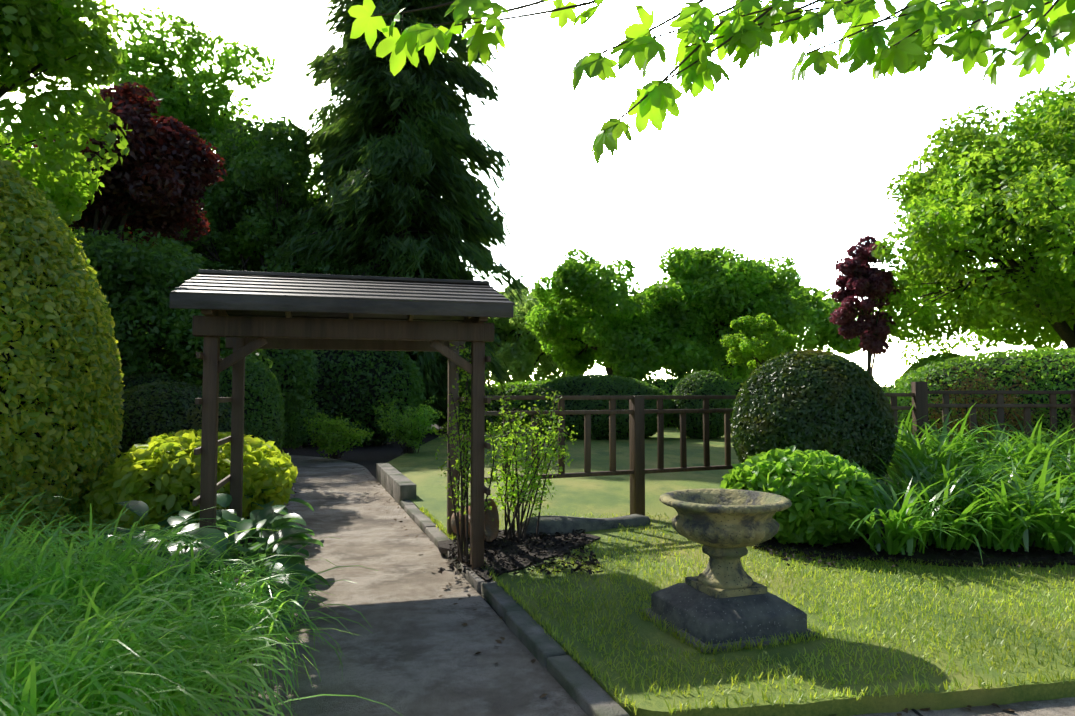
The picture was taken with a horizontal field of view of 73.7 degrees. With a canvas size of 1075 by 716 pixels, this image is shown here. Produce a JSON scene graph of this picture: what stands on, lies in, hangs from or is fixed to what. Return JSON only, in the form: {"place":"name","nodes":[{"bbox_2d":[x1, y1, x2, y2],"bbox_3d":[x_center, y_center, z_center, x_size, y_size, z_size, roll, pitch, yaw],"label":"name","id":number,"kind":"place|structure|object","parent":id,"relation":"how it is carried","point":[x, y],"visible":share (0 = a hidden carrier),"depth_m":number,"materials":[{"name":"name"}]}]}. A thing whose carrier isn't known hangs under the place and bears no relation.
{"place":"outdoors","nodes":[
{"label":"outdoors","id":0,"kind":"place"},
{"bbox_2d":[0,158,124,551],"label":"trimmed hedge","id":1,"kind":"object","parent":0,"point":[78,294],"depth_m":6.61,"materials":[{"name":"green plant"}]},
{"bbox_2d":[0,0,131,225],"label":"tree","id":2,"kind":"object","parent":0,"point":[33,33],"depth_m":8.12,"materials":[{"name":"green plant"}]},
{"bbox_2d":[18,82,227,248],"bbox_3d":[-8.771,-1.460,14.114,4.611,7.444,3.769,0,-3,-1],"label":"copper tree","id":3,"kind":"object","parent":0,"point":[178,169],"depth_m":13.60,"materials":[{"name":"plant"}]},
{"bbox_2d":[120,370,189,389],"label":"hedge","id":4,"kind":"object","parent":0,"point":[148,374],"depth_m":11.49,"materials":[{"name":"green plant"}]},
{"bbox_2d":[117,380,248,457],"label":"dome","id":5,"kind":"structure","parent":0,"point":[165,385],"depth_m":9.40,"materials":[{"name":"green plant"}]},
{"bbox_2d":[136,310,319,424],"bbox_3d":[-10.178,0.371,16.246,10.420,4.148,3.268,0,-3,-1],"label":"hedge","id":6,"kind":"object","parent":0,"point":[304,382],"depth_m":15.98,"materials":[{"name":"green plant"}]},
{"bbox_2d":[17,424,505,715],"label":"soil","id":7,"kind":"structure","parent":0,"point":[369,457],"depth_m":18.20,"materials":[{"name":"brown soil"}]},
{"bbox_2d":[0,118,83,236],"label":"tree","id":8,"kind":"object","parent":7,"relation":"on","point":[7,133],"depth_m":15.78,"materials":[{"name":"green plant"}]},
{"bbox_2d":[0,487,330,635],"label":"hosta plants","id":9,"kind":"object","parent":7,"relation":"on","point":[285,526],"visible":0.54,"depth_m":5.32,"materials":[{"name":"green plant"}]},
{"bbox_2d":[61,4,285,237],"bbox_3d":[-15.585,-5.200,29.708,10.452,16.456,9.912,0,-3,-1],"label":"tall tree","id":10,"kind":"object","parent":7,"relation":"on","point":[176,98],"depth_m":27.91,"materials":[{"name":"green plant"}]},
{"bbox_2d":[75,225,272,385],"bbox_3d":[-7.107,-0.151,12.877,5.168,4.664,3.725,1,-3,-27],"label":"hedge","id":11,"kind":"object","parent":7,"relation":"on","point":[152,268],"depth_m":12.07,"materials":[{"name":"green plant"}]},
{"bbox_2d":[77,498,288,640],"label":"hosta stems","id":12,"kind":"object","parent":7,"relation":"on","point":[256,534],"visible":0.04,"depth_m":5.30,"materials":[{"name":"green plant"}]},
{"bbox_2d":[78,429,297,546],"bbox_3d":[-3.612,1.335,7.523,2.152,1.184,1.887,0,-3,-1],"label":"shrub","id":13,"kind":"object","parent":7,"relation":"on","point":[170,463],"depth_m":6.93,"materials":[{"name":"yellow plant"}]},
{"bbox_2d":[0,476,402,715],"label":"hakone grass","id":14,"kind":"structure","parent":7,"relation":"on","point":[83,656],"depth_m":2.82,"materials":[{"name":"green plant"}]},
{"bbox_2d":[126,126,281,288],"bbox_3d":[-12.973,-2.701,27.355,7.792,11.180,7.089,0,-3,-1],"label":"tree","id":15,"kind":"object","parent":7,"relation":"on","point":[229,248],"depth_m":25.63,"materials":[{"name":"green plant"}]},
{"bbox_2d":[152,115,348,288],"bbox_3d":[-10.068,-2.995,26.101,6.993,11.614,6.491,0,-3,-1],"label":"tree","id":16,"kind":"object","parent":7,"relation":"on","point":[280,166],"depth_m":24.72,"materials":[{"name":"green plant"}]},
{"bbox_2d":[219,356,284,450],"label":"clipped shrub","id":17,"kind":"object","parent":7,"relation":"on","point":[259,367],"depth_m":10.82,"materials":[{"name":"green plant"}]},
{"bbox_2d":[303,410,373,458],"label":"shrub","id":18,"kind":"object","parent":7,"relation":"on","point":[331,427],"depth_m":15.84,"materials":[{"name":"green plant"}]},
{"bbox_2d":[192,309,493,570],"bbox_3d":[-1.671,0.580,6.375,2.370,2.507,2.050,1,-3,-15],"label":"pergola frame","id":19,"kind":"object","parent":7,"relation":"on","point":[245,336],"visible":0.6,"depth_m":5.85,"materials":[{"name":"brown wood"}]},
{"bbox_2d":[169,269,513,321],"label":"pergola roof","id":20,"kind":"structure","parent":19,"relation":"on","point":[267,294],"depth_m":5.68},
{"bbox_2d":[282,350,425,447],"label":"hedge","id":21,"kind":"object","parent":7,"relation":"on","point":[411,369],"depth_m":19.91,"materials":[{"name":"green plant"}]},
{"bbox_2d":[288,157,433,263],"bbox_3d":[-7.831,-2.740,32.209,9.092,11.706,9.469,0,-3,-1],"label":"tree","id":22,"kind":"object","parent":7,"relation":"on","point":[316,191],"depth_m":28.76,"materials":[{"name":"green plant"}]},
{"bbox_2d":[373,395,441,453],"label":"shrub","id":23,"kind":"object","parent":7,"relation":"on","point":[422,418],"depth_m":17.02,"materials":[{"name":"green plant"}]},
{"bbox_2d":[470,282,555,379],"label":"tree","id":24,"kind":"object","parent":7,"relation":"on","point":[524,292],"depth_m":59.46,"materials":[{"name":"green plant"}]},
{"bbox_2d":[466,288,587,383],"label":"tree","id":25,"kind":"object","parent":7,"relation":"on","point":[520,360],"depth_m":42.30,"materials":[{"name":"green plant"}]},
{"bbox_2d":[520,374,673,439],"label":"hedge","id":26,"kind":"object","parent":7,"relation":"on","point":[652,391],"depth_m":22.08,"materials":[{"name":"green plant"}]},
{"bbox_2d":[524,247,716,379],"bbox_3d":[3.976,-0.937,35.196,9.164,8.424,8.785,0,-3,-1],"label":"tree","id":27,"kind":"object","parent":7,"relation":"on","point":[625,348],"depth_m":33.02,"materials":[{"name":"green plant"}]},
{"bbox_2d":[641,245,820,378],"bbox_3d":[9.231,-1.099,35.286,8.051,8.870,7.771,0,-3,-1],"label":"tree","id":28,"kind":"object","parent":7,"relation":"on","point":[703,279],"depth_m":33.11,"materials":[{"name":"green plant"}]},
{"bbox_2d":[684,277,859,380],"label":"tree","id":29,"kind":"object","parent":7,"relation":"on","point":[824,309],"depth_m":43.74,"materials":[{"name":"green plant"}]},
{"bbox_2d":[719,445,886,546],"bbox_3d":[2.581,1.362,6.871,1.644,1.065,1.363,0,-3,-1],"label":"shrub","id":30,"kind":"object","parent":7,"relation":"on","point":[827,474],"depth_m":6.48,"materials":[{"name":"green plant"}]},
{"bbox_2d":[828,235,903,374],"bbox_3d":[9.656,-0.588,21.053,1.899,6.302,2.081,0,-3,-1],"label":"purple tree","id":31,"kind":"object","parent":7,"relation":"on","point":[872,286],"depth_m":20.86,"materials":[{"name":"purple plant"}]},
{"bbox_2d":[883,347,1074,446],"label":"hedge","id":32,"kind":"object","parent":7,"relation":"on","point":[916,374],"depth_m":14.42,"materials":[{"name":"green plant"}]},
{"bbox_2d":[270,0,530,432],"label":"conifer","id":33,"kind":"object","parent":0,"point":[358,201],"depth_m":25.26,"materials":[{"name":"green plant"}]},
{"bbox_2d":[485,387,577,542],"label":"shrub","id":34,"kind":"object","parent":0,"point":[508,453],"depth_m":7.15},
{"bbox_2d":[0,0,1074,386],"label":"sky","id":35,"kind":"structure","parent":0,"point":[762,164],"materials":[{"name":"white"}]},
{"bbox_2d":[194,455,1074,715],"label":"garden path","id":36,"kind":"structure","parent":0,"point":[416,650],"depth_m":4.47,"materials":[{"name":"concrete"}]},
{"bbox_2d":[376,463,628,715],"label":"kerb","id":37,"kind":"structure","parent":36,"relation":"on","point":[584,690],"depth_m":4.45,"materials":[{"name":"concrete"}]},
{"bbox_2d":[266,467,1013,715],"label":"litter","id":38,"kind":"object","parent":36,"relation":"on","point":[898,714],"visible":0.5,"depth_m":4.36,"materials":[{"name":"brown plant"}]},
{"bbox_2d":[911,709,922,715],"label":"path joints","id":39,"kind":"object","parent":36,"relation":"on","point":[916,712],"depth_m":3.41,"materials":[{"name":"grey"}]},
{"bbox_2d":[432,377,894,427],"bbox_3d":[5.707,1.996,30.954,27.258,2.309,3.084,0,-3,-1],"label":"hedge","id":40,"kind":"object","parent":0,"point":[521,384],"depth_m":30.20,"materials":[{"name":"green plant"}]},
{"bbox_2d":[348,0,1074,163],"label":"maple","id":41,"kind":"object","parent":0,"point":[931,20],"depth_m":2.96,"materials":[{"name":"green plant"}]},
{"bbox_2d":[387,427,1074,715],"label":"lawn","id":42,"kind":"structure","parent":0,"point":[602,496],"depth_m":4.67,"materials":[{"name":"green plant"}]},
{"bbox_2d":[522,514,649,534],"bbox_3d":[0.522,1.731,7.593,1.525,0.187,0.341,1,-3,-27],"label":"stone edge","id":43,"kind":"object","parent":42,"relation":"on","point":[552,524],"visible":0.73,"depth_m":7.43,"materials":[{"name":"grey stone"}]},
{"bbox_2d":[672,370,735,438],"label":"hedge","id":44,"kind":"object","parent":42,"relation":"on","point":[696,381],"depth_m":22.28,"materials":[{"name":"green plant"}]},
{"bbox_2d":[639,608,821,652],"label":"grass blades","id":45,"kind":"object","parent":42,"relation":"on","point":[743,644],"depth_m":4.16,"materials":[{"name":"green plant"}]},
{"bbox_2d":[651,583,806,644],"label":"urn plinth","id":46,"kind":"structure","parent":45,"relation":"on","point":[701,616],"depth_m":4.23,"materials":[{"name":"grey stone"}]},
{"bbox_2d":[659,488,791,598],"bbox_3d":[1.175,1.157,4.503,0.807,0.571,0.807,0,-3,-1],"label":"urn","id":47,"kind":"object","parent":46,"relation":"on","point":[725,527],"visible":1,"depth_m":4.34,"materials":[{"name":"stone"}]},
{"bbox_2d":[419,506,1074,714],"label":"lawn fringe","id":48,"kind":"object","parent":42,"relation":"on","point":[917,686],"visible":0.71,"depth_m":3.82,"materials":[{"name":"green plant"}]},
{"bbox_2d":[438,521,1074,582],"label":"bed soil","id":49,"kind":"structure","parent":42,"relation":"on","point":[509,555],"depth_m":6.27,"materials":[{"name":"brown soil"}]},
{"bbox_2d":[433,344,503,566],"bbox_3d":[-0.600,0.820,6.270,0.613,1.926,0.628,0,-3,-1],"label":"climbing plant","id":50,"kind":"object","parent":49,"relation":"on","point":[458,492],"depth_m":6.24,"materials":[{"name":"green plant"}]},
{"bbox_2d":[451,498,498,541],"bbox_3d":[-0.617,1.561,6.946,0.415,0.412,0.410,-1,-3,18],"label":"pot","id":51,"kind":"object","parent":49,"relation":"on","point":[491,528],"visible":0.29,"depth_m":7.02,"materials":[{"name":"ceramic"}]},
{"bbox_2d":[814,403,1074,562],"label":"agapanthus","id":52,"kind":"object","parent":49,"relation":"on","point":[1016,482],"visible":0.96,"depth_m":6.45,"materials":[{"name":"green plant"}]},
{"bbox_2d":[484,382,1074,515],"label":"fence","id":53,"kind":"object","parent":42,"relation":"on","point":[637,471],"visible":0.48,"depth_m":8.45,"materials":[{"name":"brown wood"}]},
{"bbox_2d":[897,352,970,402],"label":"bush","id":54,"kind":"object","parent":42,"relation":"on","point":[928,359],"depth_m":19.98,"materials":[{"name":"green plant"}]},
{"bbox_2d":[720,313,799,369],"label":"tree","id":55,"kind":"object","parent":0,"point":[769,339],"depth_m":26.60,"materials":[{"name":"green plant"}]},
{"bbox_2d":[729,348,896,480],"bbox_3d":[3.038,0.794,8.004,1.733,1.802,1.742,0,-3,-1],"label":"topiary","id":56,"kind":"object","parent":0,"point":[881,413],"depth_m":7.39,"materials":[{"name":"green plant"}]},
{"bbox_2d":[879,379,912,489],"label":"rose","id":57,"kind":"object","parent":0,"point":[904,415],"depth_m":10.12,"materials":[{"name":"green plant"}]},
{"bbox_2d":[857,72,1074,365],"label":"tree","id":58,"kind":"object","parent":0,"point":[1028,166],"depth_m":18.92,"materials":[{"name":"green plant"}]},
{"bbox_2d":[926,366,1046,498],"bbox_3d":[5.989,0.994,9.646,1.386,1.814,1.648,-2,-4,38],"label":"shrub","id":59,"kind":"object","parent":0,"point":[979,379],"depth_m":9.51,"materials":[{"name":"green plant"}]},
{"bbox_2d":[1041,360,1074,416],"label":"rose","id":60,"kind":"object","parent":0,"point":[1047,374],"depth_m":9.49,"materials":[{"name":"green plant"}]}
]}

